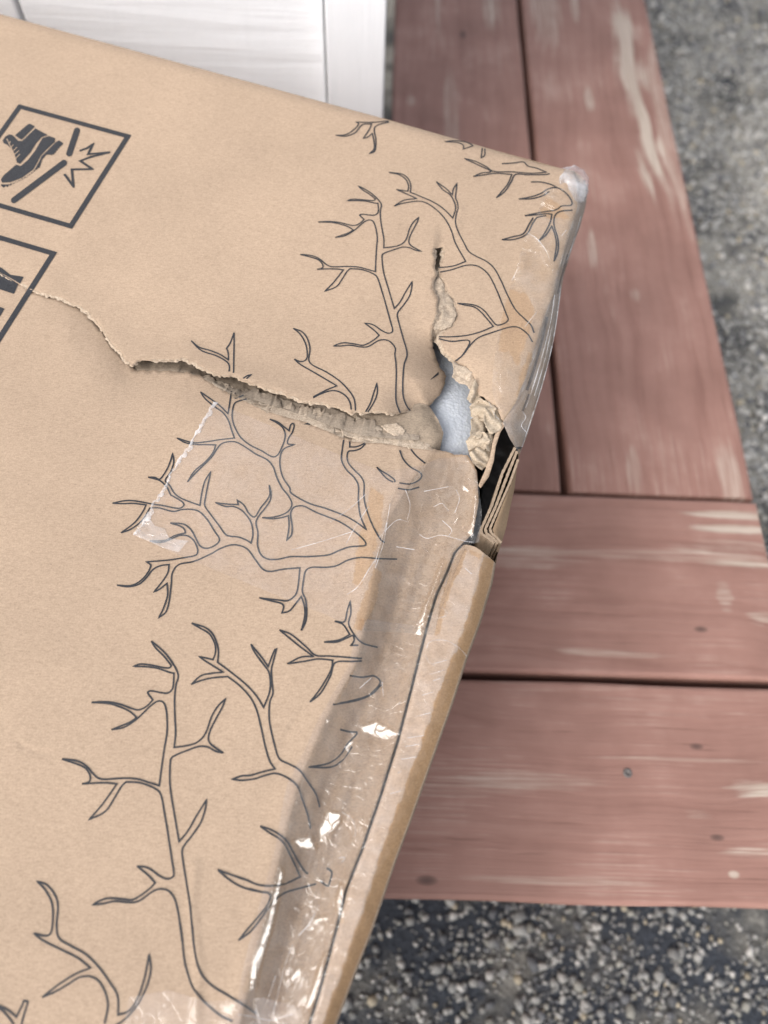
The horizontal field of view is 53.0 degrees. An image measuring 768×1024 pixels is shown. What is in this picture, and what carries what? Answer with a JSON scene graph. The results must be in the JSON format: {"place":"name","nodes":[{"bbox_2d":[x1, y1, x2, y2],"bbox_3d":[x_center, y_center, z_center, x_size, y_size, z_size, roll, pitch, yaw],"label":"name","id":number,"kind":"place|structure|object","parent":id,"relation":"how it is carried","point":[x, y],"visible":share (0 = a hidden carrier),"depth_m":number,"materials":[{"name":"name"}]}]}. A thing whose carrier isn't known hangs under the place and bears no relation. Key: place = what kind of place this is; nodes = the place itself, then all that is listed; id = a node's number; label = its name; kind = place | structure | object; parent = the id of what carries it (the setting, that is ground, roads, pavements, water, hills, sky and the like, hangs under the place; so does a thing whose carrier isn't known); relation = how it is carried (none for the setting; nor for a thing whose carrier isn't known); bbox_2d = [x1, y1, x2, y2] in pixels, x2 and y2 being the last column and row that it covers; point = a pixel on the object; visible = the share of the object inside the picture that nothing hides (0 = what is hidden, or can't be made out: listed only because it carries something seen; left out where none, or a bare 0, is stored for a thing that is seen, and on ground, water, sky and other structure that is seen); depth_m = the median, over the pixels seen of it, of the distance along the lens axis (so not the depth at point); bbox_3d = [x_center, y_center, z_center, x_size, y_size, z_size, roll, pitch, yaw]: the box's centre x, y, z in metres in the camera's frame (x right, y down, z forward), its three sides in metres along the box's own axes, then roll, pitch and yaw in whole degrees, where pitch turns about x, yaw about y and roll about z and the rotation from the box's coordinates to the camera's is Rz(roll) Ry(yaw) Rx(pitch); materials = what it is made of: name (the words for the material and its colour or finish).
{"place":"outdoors","nodes":[
{"label":"outdoors","id":0,"kind":"place"},
{"bbox_2d":[337,0,767,1023],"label":"ground","id":1,"kind":"structure","parent":0,"point":[721,956],"depth_m":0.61,"materials":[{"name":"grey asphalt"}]},
{"bbox_2d":[0,0,386,117],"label":"house","id":2,"kind":"structure","parent":1,"relation":"on","point":[332,52],"depth_m":0.56,"materials":[{"name":"white paint"}]},
{"bbox_2d":[384,0,767,908],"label":"wooden deck","id":3,"kind":"structure","parent":1,"relation":"on","point":[604,738],"depth_m":0.56,"materials":[{"name":"red wood"}]},
{"bbox_2d":[0,14,587,1023],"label":"cardboard box","id":4,"kind":"object","parent":3,"relation":"on","point":[246,574],"visible":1,"depth_m":0.35,"materials":[{"name":"cardboard"}]},
{"bbox_2d":[429,342,471,460],"bbox_3d":[0.034,-0.064,0.423,0.046,0.068,0.130,2,63,-1],"label":"foam block","id":5,"kind":"object","parent":4,"relation":"in","point":[450,405],"depth_m":0.38,"materials":[{"name":"white plastic"}]},
{"bbox_2d":[469,399,519,545],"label":"packed goods","id":6,"kind":"object","parent":4,"relation":"in","point":[504,447],"visible":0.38,"depth_m":0.39,"materials":[{"name":"black plastic"}]}
]}

